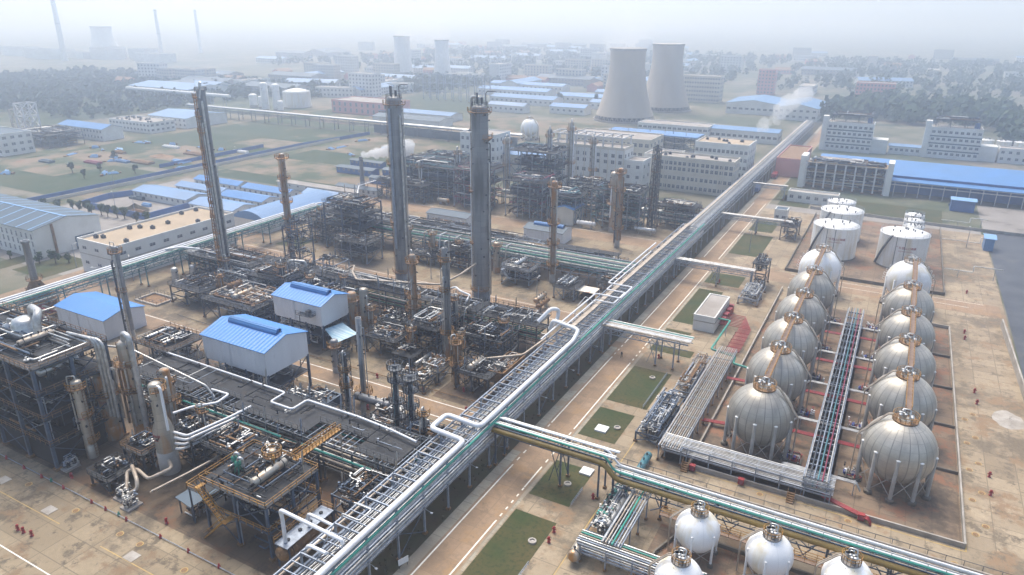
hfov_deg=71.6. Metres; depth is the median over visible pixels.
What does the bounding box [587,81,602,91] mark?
town building
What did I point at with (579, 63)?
town building
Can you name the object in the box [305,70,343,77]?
town building
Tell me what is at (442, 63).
cooling tower
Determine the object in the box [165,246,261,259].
header pipe
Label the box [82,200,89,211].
tree
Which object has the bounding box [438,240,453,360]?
splitter column
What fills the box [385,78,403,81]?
town building
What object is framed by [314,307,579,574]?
steam pipe
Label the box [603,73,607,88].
town building
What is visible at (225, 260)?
column
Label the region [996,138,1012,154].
storage tank
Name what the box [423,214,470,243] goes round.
steel structure
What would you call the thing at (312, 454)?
header pipe
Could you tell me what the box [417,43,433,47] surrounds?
town building
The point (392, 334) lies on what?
steel structure
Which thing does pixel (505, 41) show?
town building
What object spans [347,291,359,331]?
reactor vessel
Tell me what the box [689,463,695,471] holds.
fire box
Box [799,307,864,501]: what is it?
pipe rack
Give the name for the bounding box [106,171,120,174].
material stack
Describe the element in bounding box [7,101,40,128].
framed tower
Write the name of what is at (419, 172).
process column
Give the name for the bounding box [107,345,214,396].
bundle pipe
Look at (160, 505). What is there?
oily paving
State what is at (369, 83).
town building
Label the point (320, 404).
header pipe
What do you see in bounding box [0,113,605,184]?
bare ground
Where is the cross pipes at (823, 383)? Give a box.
[807,380,867,401]
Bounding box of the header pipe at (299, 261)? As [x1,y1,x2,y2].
[288,259,307,267]
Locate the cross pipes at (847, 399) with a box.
[805,389,866,411]
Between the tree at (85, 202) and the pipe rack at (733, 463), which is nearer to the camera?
the pipe rack at (733, 463)
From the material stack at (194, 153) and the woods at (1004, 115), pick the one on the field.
the material stack at (194, 153)
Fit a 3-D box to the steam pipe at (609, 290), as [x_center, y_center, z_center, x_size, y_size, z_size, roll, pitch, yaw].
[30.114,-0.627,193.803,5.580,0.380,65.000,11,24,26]
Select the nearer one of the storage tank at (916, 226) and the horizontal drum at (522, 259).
the horizontal drum at (522, 259)
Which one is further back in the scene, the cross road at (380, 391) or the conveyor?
the conveyor
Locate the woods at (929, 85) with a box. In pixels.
[271,45,1023,99]
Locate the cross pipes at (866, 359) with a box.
[817,349,872,364]
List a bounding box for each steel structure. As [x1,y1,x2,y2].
[0,301,129,471]
[21,125,85,148]
[86,452,139,494]
[119,427,157,475]
[132,322,204,364]
[142,385,186,424]
[167,270,229,310]
[174,413,217,468]
[186,242,278,278]
[186,255,213,273]
[186,412,227,432]
[186,422,341,561]
[199,278,279,321]
[199,419,271,470]
[212,265,301,304]
[246,262,303,305]
[263,435,323,502]
[280,210,315,261]
[280,383,318,429]
[296,276,327,286]
[301,210,337,245]
[312,251,351,286]
[320,280,368,322]
[322,183,384,254]
[330,466,398,529]
[332,228,383,265]
[357,412,430,452]
[364,321,408,359]
[370,397,415,419]
[374,305,418,339]
[376,175,432,203]
[391,342,423,368]
[396,415,451,463]
[398,363,436,394]
[403,303,463,360]
[404,153,469,202]
[412,245,453,265]
[417,148,469,187]
[419,353,452,385]
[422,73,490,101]
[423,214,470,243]
[445,234,471,273]
[452,160,504,207]
[453,351,503,398]
[457,314,518,359]
[491,230,535,260]
[500,256,540,287]
[504,170,557,220]
[509,137,568,207]
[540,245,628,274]
[546,186,588,224]
[552,271,585,301]
[567,174,605,217]
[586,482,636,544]
[590,180,650,232]
[596,272,623,292]
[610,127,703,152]
[628,197,704,219]
[633,387,685,448]
[657,197,701,228]
[672,351,711,403]
[736,280,765,306]
[751,253,771,288]
[778,216,801,241]
[832,110,873,123]
[935,115,981,129]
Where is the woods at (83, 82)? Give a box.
[0,65,500,118]
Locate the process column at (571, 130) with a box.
[566,119,576,186]
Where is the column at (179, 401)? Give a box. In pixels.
[171,375,181,424]
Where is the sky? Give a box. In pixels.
[0,0,1023,24]
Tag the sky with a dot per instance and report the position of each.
(1008, 12)
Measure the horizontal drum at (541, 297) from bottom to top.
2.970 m
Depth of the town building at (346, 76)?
889.26 m
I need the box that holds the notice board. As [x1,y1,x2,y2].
[398,555,408,568]
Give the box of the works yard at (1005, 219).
[0,178,1023,274]
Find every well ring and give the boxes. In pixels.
[528,537,535,544]
[564,481,571,486]
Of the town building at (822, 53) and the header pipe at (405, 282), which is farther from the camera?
the town building at (822, 53)
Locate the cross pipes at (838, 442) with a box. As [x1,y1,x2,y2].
[792,429,859,451]
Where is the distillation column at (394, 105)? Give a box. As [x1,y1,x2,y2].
[382,84,409,281]
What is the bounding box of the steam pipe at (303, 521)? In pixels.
[279,509,343,544]
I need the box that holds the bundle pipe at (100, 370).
[66,331,112,415]
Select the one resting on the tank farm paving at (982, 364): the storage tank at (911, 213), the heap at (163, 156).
the storage tank at (911, 213)
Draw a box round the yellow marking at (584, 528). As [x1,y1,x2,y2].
[0,442,966,574]
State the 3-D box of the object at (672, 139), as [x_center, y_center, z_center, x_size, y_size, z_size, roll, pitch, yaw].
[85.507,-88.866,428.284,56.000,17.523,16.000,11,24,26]
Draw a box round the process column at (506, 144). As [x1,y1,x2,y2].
[502,134,511,188]
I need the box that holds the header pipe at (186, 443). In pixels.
[174,413,248,444]
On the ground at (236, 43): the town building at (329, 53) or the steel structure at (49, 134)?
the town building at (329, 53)
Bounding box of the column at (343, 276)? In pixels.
[338,270,348,290]
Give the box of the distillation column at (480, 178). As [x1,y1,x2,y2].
[467,91,495,304]
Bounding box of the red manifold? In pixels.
[718,303,750,352]
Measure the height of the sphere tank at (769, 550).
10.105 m
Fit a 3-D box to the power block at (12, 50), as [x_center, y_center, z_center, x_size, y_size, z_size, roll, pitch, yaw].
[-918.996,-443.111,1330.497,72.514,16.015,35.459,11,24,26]
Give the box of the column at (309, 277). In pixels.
[304,270,314,283]
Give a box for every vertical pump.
[231,452,241,468]
[234,456,245,475]
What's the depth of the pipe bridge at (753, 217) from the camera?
275.91 m
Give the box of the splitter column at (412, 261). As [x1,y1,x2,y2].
[405,249,421,336]
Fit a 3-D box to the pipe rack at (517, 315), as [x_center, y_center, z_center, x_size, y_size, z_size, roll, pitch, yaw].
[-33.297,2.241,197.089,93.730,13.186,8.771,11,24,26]
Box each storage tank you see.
[282,88,311,108]
[808,215,860,260]
[819,202,864,242]
[827,195,856,206]
[873,223,931,268]
[902,210,924,226]
[903,215,925,226]
[904,220,924,230]
[981,137,994,144]
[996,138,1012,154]
[1013,139,1023,146]
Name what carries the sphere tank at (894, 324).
on the bund floor
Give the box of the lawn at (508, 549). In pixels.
[0,177,942,574]
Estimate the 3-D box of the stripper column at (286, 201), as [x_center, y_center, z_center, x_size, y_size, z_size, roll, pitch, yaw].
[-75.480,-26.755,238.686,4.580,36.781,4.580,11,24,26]
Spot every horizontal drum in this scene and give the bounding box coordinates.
[16,328,53,347]
[36,355,78,380]
[145,326,170,339]
[153,329,178,342]
[162,331,187,344]
[226,278,242,289]
[232,285,257,299]
[250,457,287,486]
[275,511,334,566]
[353,391,391,415]
[414,350,434,366]
[437,196,449,204]
[467,355,484,370]
[514,255,527,266]
[530,210,545,218]
[533,291,546,304]
[536,296,549,310]
[567,533,590,562]
[568,276,578,285]
[576,219,595,228]
[605,493,628,528]
[633,451,651,474]
[634,225,655,235]
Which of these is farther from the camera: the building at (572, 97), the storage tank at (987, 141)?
the building at (572, 97)
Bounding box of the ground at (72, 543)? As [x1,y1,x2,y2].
[0,183,706,574]
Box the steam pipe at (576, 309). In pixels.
[540,242,655,339]
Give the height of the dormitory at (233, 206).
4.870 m
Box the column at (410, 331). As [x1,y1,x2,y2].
[405,324,417,346]
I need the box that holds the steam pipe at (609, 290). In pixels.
[568,251,651,323]
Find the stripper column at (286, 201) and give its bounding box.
[274,153,295,258]
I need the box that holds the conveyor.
[125,86,230,106]
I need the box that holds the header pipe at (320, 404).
[167,352,416,442]
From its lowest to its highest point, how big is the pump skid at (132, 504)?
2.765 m
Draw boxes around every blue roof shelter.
[53,291,146,339]
[199,314,313,390]
[271,281,349,350]
[425,208,470,225]
[523,221,571,243]
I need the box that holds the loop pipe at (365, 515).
[341,502,371,520]
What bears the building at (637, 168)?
on the ground at (236, 43)
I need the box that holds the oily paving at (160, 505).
[0,229,862,574]
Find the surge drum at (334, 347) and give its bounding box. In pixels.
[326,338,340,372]
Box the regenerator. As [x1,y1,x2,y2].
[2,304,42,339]
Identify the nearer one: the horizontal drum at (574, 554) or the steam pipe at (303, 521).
the steam pipe at (303, 521)
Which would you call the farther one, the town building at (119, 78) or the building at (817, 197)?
the town building at (119, 78)
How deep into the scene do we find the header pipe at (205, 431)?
132.16 m
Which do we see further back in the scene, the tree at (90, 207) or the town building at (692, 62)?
the town building at (692, 62)
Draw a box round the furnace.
[17,239,60,322]
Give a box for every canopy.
[325,323,356,354]
[576,285,599,301]
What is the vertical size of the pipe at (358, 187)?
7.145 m
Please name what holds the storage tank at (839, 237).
on the tank farm paving at (982, 364)
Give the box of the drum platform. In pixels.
[273,499,333,574]
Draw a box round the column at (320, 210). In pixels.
[316,204,326,240]
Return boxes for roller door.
[75,232,93,248]
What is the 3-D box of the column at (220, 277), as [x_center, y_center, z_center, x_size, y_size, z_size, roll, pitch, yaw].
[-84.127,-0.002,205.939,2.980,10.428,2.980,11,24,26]
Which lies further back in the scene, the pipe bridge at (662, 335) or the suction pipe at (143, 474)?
the pipe bridge at (662, 335)
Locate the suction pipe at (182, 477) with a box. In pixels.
[150,457,219,493]
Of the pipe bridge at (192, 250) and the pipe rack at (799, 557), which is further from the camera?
the pipe bridge at (192, 250)
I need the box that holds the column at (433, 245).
[428,229,437,262]
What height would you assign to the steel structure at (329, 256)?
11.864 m
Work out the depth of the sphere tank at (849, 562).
99.91 m
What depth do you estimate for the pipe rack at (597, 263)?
234.97 m
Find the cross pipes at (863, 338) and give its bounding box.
[825,330,879,347]
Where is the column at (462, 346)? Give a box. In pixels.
[454,328,465,360]
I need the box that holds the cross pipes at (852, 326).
[826,321,877,337]
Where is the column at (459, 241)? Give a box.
[455,238,463,267]
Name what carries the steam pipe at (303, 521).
attached to the horizontal drum at (282, 554)
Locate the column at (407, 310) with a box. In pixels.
[404,288,410,314]
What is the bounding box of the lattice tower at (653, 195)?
[646,144,661,228]
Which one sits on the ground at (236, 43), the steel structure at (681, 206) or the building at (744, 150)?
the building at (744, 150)
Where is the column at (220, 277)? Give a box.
[214,270,226,288]
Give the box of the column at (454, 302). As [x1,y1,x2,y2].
[451,293,459,336]
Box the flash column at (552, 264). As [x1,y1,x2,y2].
[546,177,561,282]
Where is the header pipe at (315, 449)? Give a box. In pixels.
[142,385,371,469]
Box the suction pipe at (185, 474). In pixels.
[153,454,220,491]
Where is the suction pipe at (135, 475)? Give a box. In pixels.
[128,464,138,499]
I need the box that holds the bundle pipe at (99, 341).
[69,332,119,417]
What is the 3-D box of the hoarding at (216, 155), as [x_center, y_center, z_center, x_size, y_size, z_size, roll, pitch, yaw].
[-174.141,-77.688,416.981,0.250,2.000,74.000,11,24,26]
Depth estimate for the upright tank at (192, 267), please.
224.59 m
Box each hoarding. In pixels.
[26,132,369,200]
[81,200,192,219]
[82,190,132,202]
[159,144,263,167]
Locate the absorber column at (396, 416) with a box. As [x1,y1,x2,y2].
[386,358,405,426]
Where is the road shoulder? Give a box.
[393,125,821,574]
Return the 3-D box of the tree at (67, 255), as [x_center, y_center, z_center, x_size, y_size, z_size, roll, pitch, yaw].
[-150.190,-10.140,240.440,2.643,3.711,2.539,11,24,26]
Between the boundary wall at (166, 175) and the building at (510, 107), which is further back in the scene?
the building at (510, 107)
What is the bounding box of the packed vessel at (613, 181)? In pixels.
[607,171,617,231]
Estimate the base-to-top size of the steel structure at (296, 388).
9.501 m
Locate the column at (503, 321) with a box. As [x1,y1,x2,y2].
[498,314,509,355]
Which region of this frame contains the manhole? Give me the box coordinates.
[180,567,187,572]
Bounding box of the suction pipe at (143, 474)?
[125,459,172,491]
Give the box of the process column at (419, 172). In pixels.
[416,160,424,196]
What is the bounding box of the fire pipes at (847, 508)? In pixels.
[821,493,870,525]
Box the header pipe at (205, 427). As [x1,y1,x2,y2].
[173,405,251,436]
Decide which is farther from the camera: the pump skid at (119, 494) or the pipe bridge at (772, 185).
the pipe bridge at (772, 185)
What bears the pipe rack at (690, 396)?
on the lawn at (508, 549)
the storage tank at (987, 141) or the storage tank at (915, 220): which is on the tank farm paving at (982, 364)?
the storage tank at (915, 220)
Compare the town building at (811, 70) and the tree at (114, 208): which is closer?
the tree at (114, 208)
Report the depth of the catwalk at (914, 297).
176.67 m
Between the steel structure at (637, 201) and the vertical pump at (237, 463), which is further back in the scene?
the steel structure at (637, 201)
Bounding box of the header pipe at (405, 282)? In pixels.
[346,263,476,284]
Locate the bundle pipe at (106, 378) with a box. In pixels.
[67,332,116,416]
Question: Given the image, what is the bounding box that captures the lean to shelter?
[175,488,223,520]
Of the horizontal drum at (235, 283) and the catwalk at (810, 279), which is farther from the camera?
the horizontal drum at (235, 283)
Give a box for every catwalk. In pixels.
[764,346,782,379]
[781,315,795,343]
[793,290,806,314]
[804,268,816,289]
[814,245,826,267]
[905,371,913,411]
[907,338,915,369]
[909,309,916,335]
[911,284,916,307]
[912,260,917,282]
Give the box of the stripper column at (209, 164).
[191,81,231,271]
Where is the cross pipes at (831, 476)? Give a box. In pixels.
[777,462,860,494]
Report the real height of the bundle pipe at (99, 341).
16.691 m
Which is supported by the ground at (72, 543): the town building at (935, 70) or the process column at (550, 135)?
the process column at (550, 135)
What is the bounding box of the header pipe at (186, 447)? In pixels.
[175,417,246,449]
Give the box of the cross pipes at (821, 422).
[794,416,862,442]
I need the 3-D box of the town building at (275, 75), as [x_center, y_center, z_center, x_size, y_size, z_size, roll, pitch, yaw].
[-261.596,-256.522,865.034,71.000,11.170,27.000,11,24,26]
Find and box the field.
[0,75,489,194]
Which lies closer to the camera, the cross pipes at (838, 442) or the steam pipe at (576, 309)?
the cross pipes at (838, 442)
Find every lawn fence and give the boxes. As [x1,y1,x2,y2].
[571,487,582,503]
[643,373,666,407]
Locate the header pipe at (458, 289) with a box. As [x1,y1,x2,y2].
[450,286,470,303]
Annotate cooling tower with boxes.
[88,26,117,51]
[393,35,413,74]
[434,39,450,75]
[593,47,654,123]
[646,43,690,112]
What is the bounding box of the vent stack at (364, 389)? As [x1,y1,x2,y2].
[354,316,372,403]
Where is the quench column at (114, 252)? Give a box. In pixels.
[107,242,135,340]
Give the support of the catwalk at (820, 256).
attached to the sphere tank at (830, 264)
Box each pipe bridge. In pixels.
[182,249,261,271]
[493,416,620,499]
[601,319,694,370]
[673,256,755,286]
[720,212,792,238]
[752,182,787,199]
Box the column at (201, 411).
[195,403,212,455]
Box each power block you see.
[0,46,40,55]
[23,48,60,59]
[67,51,90,58]
[89,46,126,58]
[90,49,124,59]
[127,48,157,59]
[133,52,176,62]
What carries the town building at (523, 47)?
on the ground at (236, 43)
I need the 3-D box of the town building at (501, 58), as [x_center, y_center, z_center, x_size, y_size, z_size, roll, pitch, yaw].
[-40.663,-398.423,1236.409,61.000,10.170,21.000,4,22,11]
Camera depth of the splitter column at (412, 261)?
179.78 m
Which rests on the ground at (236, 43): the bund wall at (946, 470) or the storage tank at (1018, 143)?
the storage tank at (1018, 143)
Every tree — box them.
[33,251,41,263]
[46,250,60,262]
[53,199,60,205]
[64,252,71,262]
[66,162,73,172]
[67,199,76,208]
[75,200,82,209]
[80,169,85,177]
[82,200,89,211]
[85,203,94,212]
[97,203,104,214]
[101,204,110,216]
[110,150,117,159]
[110,205,118,217]
[119,206,127,218]
[131,211,139,221]
[132,164,137,173]
[142,211,149,219]
[819,110,828,121]
[820,101,829,112]
[828,109,837,119]
[833,106,841,118]
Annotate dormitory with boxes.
[131,184,207,204]
[174,180,232,193]
[188,197,256,213]
[193,174,249,190]
[221,189,279,206]
[241,182,299,199]
[301,188,340,196]
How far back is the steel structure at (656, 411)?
145.53 m
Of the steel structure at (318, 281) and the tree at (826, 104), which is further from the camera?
the tree at (826, 104)
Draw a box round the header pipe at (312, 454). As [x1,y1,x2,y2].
[178,403,390,484]
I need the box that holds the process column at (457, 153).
[453,146,462,196]
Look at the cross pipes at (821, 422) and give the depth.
144.08 m
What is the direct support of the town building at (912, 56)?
on the ground at (236, 43)
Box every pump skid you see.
[60,453,80,472]
[113,482,132,502]
[119,490,142,512]
[779,450,802,465]
[795,407,814,418]
[808,373,824,381]
[821,345,832,353]
[828,316,840,325]
[837,461,861,481]
[847,416,866,430]
[854,384,869,391]
[860,351,872,361]
[865,322,877,332]
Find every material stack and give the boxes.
[0,171,14,174]
[38,159,54,163]
[63,152,77,156]
[83,160,102,164]
[88,154,101,157]
[100,170,107,176]
[103,158,127,161]
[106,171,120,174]
[114,150,126,153]
[116,159,129,163]
[128,195,144,200]
[130,159,154,164]
[131,209,144,212]
[141,202,151,206]
[162,144,179,148]
[183,151,202,155]
[234,149,248,153]
[355,139,369,141]
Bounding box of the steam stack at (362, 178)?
[359,156,364,185]
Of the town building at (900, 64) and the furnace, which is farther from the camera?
the town building at (900, 64)
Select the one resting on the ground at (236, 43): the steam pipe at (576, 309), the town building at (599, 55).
the town building at (599, 55)
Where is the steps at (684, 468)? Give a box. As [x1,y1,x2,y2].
[680,457,689,472]
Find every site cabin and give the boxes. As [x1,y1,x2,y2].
[335,164,379,175]
[349,158,385,168]
[369,175,385,184]
[381,167,389,175]
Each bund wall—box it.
[642,533,813,574]
[688,286,965,547]
[785,212,944,295]
[932,353,949,357]
[933,384,952,389]
[934,421,954,428]
[936,466,957,474]
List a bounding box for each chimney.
[50,0,68,60]
[153,9,163,52]
[193,10,202,52]
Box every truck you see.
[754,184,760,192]
[771,171,777,178]
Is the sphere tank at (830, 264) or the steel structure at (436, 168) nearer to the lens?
the sphere tank at (830, 264)
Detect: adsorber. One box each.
[408,222,412,248]
[491,238,502,272]
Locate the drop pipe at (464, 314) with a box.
[462,300,476,330]
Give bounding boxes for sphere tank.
[520,116,538,139]
[648,547,703,574]
[667,500,719,568]
[721,376,798,466]
[735,523,793,574]
[744,340,811,416]
[761,312,821,380]
[774,287,830,351]
[786,265,838,323]
[797,243,844,296]
[814,547,872,574]
[849,407,938,506]
[857,365,936,431]
[863,333,936,394]
[869,305,935,362]
[874,280,934,332]
[880,255,935,303]
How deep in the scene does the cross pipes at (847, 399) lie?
153.83 m
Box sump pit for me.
[134,289,176,306]
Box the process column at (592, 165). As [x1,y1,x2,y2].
[588,133,598,202]
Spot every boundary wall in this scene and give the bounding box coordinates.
[37,132,363,202]
[810,206,1023,236]
[1000,319,1023,400]
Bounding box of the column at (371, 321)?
[365,303,376,340]
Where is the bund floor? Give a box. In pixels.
[635,215,961,574]
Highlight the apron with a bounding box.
[0,183,720,461]
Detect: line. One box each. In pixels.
[0,454,234,574]
[310,355,474,401]
[491,427,929,574]
[494,422,953,574]
[499,417,982,574]
[711,317,746,368]
[941,218,986,227]
[943,238,983,243]
[945,266,1002,279]
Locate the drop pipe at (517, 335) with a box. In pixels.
[512,312,530,350]
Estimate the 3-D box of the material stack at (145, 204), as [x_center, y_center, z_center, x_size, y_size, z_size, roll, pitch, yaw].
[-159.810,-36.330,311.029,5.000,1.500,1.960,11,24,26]
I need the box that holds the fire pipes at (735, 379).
[726,376,744,381]
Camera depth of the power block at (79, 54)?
1253.11 m
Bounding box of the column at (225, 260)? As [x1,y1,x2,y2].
[221,254,232,279]
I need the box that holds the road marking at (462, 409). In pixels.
[0,203,979,574]
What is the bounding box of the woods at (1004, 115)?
[824,89,1023,143]
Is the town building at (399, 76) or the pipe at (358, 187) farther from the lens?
the town building at (399, 76)
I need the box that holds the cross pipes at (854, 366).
[816,357,875,377]
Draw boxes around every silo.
[248,93,257,107]
[258,96,261,108]
[259,82,269,110]
[271,83,279,110]
[276,100,283,111]
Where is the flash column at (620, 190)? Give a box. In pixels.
[612,168,626,247]
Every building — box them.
[0,126,35,156]
[0,193,101,257]
[58,119,123,140]
[77,206,236,279]
[108,115,175,133]
[114,76,134,82]
[128,80,228,98]
[136,62,167,76]
[148,108,226,128]
[155,67,174,78]
[171,77,211,82]
[174,68,204,78]
[181,75,236,83]
[182,67,216,76]
[194,80,230,84]
[216,70,243,75]
[224,75,241,78]
[233,77,269,86]
[234,189,337,233]
[246,81,310,95]
[256,56,288,63]
[268,71,326,80]
[272,68,291,71]
[276,50,313,57]
[276,179,362,195]
[286,78,341,85]
[303,62,329,71]
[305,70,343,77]
[310,48,343,54]
[312,63,340,78]
[315,49,350,56]
[315,85,355,97]
[331,96,409,115]
[335,55,358,72]
[335,182,382,196]
[344,71,360,79]
[348,72,381,96]
[349,82,393,96]
[358,42,374,50]
[364,66,372,71]
[372,112,452,126]
[373,62,399,73]
[380,108,462,121]
[381,73,416,78]
[381,74,384,82]
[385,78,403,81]
[387,82,413,92]
[410,49,420,64]
[412,65,433,72]
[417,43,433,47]
[421,62,434,65]
[423,67,433,72]
[444,73,477,78]
[449,43,461,47]
[449,58,464,64]
[450,65,474,72]
[454,71,484,78]
[460,129,509,172]
[471,55,506,61]
[478,85,556,95]
[487,41,502,49]
[488,101,529,113]
[489,62,511,83]
[490,93,562,106]
[491,80,569,91]
[495,39,509,43]
[502,76,541,86]
[503,44,527,49]
[506,75,527,80]
[510,53,542,59]
[510,147,545,171]
[521,42,550,46]
[524,64,552,76]
[529,76,548,82]
[538,74,595,86]
[547,45,572,48]
[547,49,576,54]
[547,128,633,185]
[549,102,591,115]
[554,60,564,65]
[555,42,570,48]
[555,46,582,50]
[556,68,585,75]
[556,92,602,103]
[557,202,584,225]
[565,59,590,72]
[571,43,586,47]
[574,128,663,155]
[580,48,599,58]
[584,77,602,87]
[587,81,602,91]
[590,44,606,51]
[590,99,601,108]
[591,52,606,62]
[591,58,609,70]
[595,89,604,93]
[601,65,609,76]
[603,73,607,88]
[610,43,626,47]
[624,155,650,185]
[635,43,651,54]
[638,119,713,139]
[639,39,652,49]
[644,148,684,182]
[645,62,650,70]
[651,62,690,70]
[655,150,740,195]
[683,60,702,67]
[684,74,724,102]
[692,293,729,332]
[693,53,716,59]
[694,136,756,178]
[710,124,782,144]
[720,55,743,72]
[725,95,789,115]
[756,68,777,94]
[774,206,789,219]
[775,67,793,73]
[775,144,811,177]
[777,97,825,121]
[787,188,839,204]
[792,47,811,56]
[794,55,818,60]
[798,83,817,95]
[801,66,857,76]
[805,59,820,64]
[811,51,827,56]
[819,115,888,153]
[854,77,913,87]
[854,81,895,96]
[867,55,878,66]
[884,62,901,67]
[888,143,921,155]
[908,54,915,58]
[919,119,997,161]
[926,68,938,77]
[933,49,954,59]
[949,196,977,212]
[951,57,999,65]
[982,233,996,250]
[995,145,1023,164]
[1003,71,1023,79]
[1015,56,1023,61]
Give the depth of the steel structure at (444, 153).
349.54 m
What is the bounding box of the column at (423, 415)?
[417,406,429,463]
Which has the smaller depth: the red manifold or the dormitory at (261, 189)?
the red manifold
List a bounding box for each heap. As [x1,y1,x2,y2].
[127,203,149,211]
[149,154,174,158]
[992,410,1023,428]
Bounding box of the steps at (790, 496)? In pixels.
[785,487,795,504]
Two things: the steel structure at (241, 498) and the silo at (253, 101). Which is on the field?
the silo at (253, 101)
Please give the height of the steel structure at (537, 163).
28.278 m
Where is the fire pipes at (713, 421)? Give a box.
[702,418,724,424]
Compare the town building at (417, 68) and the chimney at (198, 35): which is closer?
the town building at (417, 68)
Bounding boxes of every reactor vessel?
[64,375,99,458]
[87,367,125,440]
[112,331,151,436]
[145,378,181,475]
[156,367,178,429]
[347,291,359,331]
[357,287,369,337]
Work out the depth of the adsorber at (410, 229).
249.01 m
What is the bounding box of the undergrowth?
[370,265,677,571]
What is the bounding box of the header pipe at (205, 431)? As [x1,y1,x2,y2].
[174,412,247,440]
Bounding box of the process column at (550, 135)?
[545,126,554,184]
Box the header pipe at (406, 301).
[322,281,480,318]
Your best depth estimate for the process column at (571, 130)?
312.09 m
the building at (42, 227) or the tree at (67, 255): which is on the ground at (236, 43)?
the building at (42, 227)
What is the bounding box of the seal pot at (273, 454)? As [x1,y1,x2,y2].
[259,441,286,465]
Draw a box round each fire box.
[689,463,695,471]
[738,477,744,485]
[857,511,864,521]
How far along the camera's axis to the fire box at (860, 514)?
119.93 m
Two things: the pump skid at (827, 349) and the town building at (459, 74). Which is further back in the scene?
the town building at (459, 74)
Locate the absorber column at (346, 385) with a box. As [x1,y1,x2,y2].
[337,350,353,411]
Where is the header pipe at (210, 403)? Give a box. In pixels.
[172,388,228,413]
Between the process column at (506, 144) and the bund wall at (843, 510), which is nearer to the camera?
the bund wall at (843, 510)
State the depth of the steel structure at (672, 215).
295.12 m
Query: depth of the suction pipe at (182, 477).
126.78 m
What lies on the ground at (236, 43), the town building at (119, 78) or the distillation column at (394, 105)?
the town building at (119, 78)
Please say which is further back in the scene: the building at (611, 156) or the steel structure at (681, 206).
the building at (611, 156)
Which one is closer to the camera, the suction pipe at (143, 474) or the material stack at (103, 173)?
the suction pipe at (143, 474)
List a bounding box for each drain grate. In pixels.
[0,476,11,484]
[41,505,57,514]
[122,550,140,561]
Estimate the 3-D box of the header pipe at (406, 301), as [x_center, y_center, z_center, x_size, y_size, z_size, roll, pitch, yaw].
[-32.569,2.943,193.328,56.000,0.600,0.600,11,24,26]
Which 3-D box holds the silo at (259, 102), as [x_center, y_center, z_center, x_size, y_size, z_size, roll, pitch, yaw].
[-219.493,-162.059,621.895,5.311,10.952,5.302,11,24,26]
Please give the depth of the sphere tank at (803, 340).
163.44 m
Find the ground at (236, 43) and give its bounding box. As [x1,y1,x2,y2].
[0,17,1023,535]
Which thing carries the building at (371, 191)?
on the ground at (236, 43)
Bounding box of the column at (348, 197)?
[343,194,354,231]
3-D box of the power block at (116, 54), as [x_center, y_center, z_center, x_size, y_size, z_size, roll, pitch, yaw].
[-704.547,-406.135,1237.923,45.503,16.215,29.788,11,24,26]
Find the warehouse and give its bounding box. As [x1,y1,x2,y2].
[821,153,1023,208]
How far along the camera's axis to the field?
472.80 m
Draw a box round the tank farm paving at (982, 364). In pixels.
[460,208,1023,574]
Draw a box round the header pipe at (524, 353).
[486,336,548,359]
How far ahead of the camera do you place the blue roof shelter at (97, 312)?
188.84 m
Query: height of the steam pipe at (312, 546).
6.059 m
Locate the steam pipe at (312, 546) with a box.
[303,513,333,554]
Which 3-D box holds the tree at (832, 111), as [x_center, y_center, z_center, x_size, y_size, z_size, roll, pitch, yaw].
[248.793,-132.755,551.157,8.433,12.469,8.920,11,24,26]
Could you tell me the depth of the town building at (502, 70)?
851.43 m
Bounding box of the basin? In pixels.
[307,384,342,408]
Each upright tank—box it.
[170,267,178,282]
[189,264,197,275]
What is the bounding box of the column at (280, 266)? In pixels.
[275,259,285,286]
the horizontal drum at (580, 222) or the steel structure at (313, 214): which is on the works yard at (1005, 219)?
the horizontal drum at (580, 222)
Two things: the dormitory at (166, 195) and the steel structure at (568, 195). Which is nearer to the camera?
the steel structure at (568, 195)
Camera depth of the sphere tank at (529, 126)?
476.43 m
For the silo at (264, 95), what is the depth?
603.50 m
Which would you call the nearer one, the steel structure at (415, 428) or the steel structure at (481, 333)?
the steel structure at (415, 428)
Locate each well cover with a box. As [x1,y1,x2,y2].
[579,466,594,476]
[594,424,608,433]
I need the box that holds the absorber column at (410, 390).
[401,361,419,448]
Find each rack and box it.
[0,203,319,310]
[138,349,436,502]
[186,103,522,146]
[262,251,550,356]
[273,120,813,574]
[315,211,638,288]
[407,176,697,224]
[576,529,706,574]
[600,488,651,567]
[612,458,1011,574]
[656,346,736,465]
[661,433,835,502]
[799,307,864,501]
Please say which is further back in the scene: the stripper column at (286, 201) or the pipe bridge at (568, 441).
the stripper column at (286, 201)
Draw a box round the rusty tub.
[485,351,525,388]
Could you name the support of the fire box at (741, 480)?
on the tank farm paving at (982, 364)
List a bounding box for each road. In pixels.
[0,94,468,204]
[143,198,1001,428]
[407,128,821,574]
[985,232,1023,376]
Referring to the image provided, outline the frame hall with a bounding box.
[797,152,895,196]
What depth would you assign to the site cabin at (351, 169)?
373.98 m
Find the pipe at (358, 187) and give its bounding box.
[356,176,411,196]
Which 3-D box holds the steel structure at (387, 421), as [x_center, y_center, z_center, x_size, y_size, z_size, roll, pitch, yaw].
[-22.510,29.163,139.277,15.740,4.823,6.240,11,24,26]

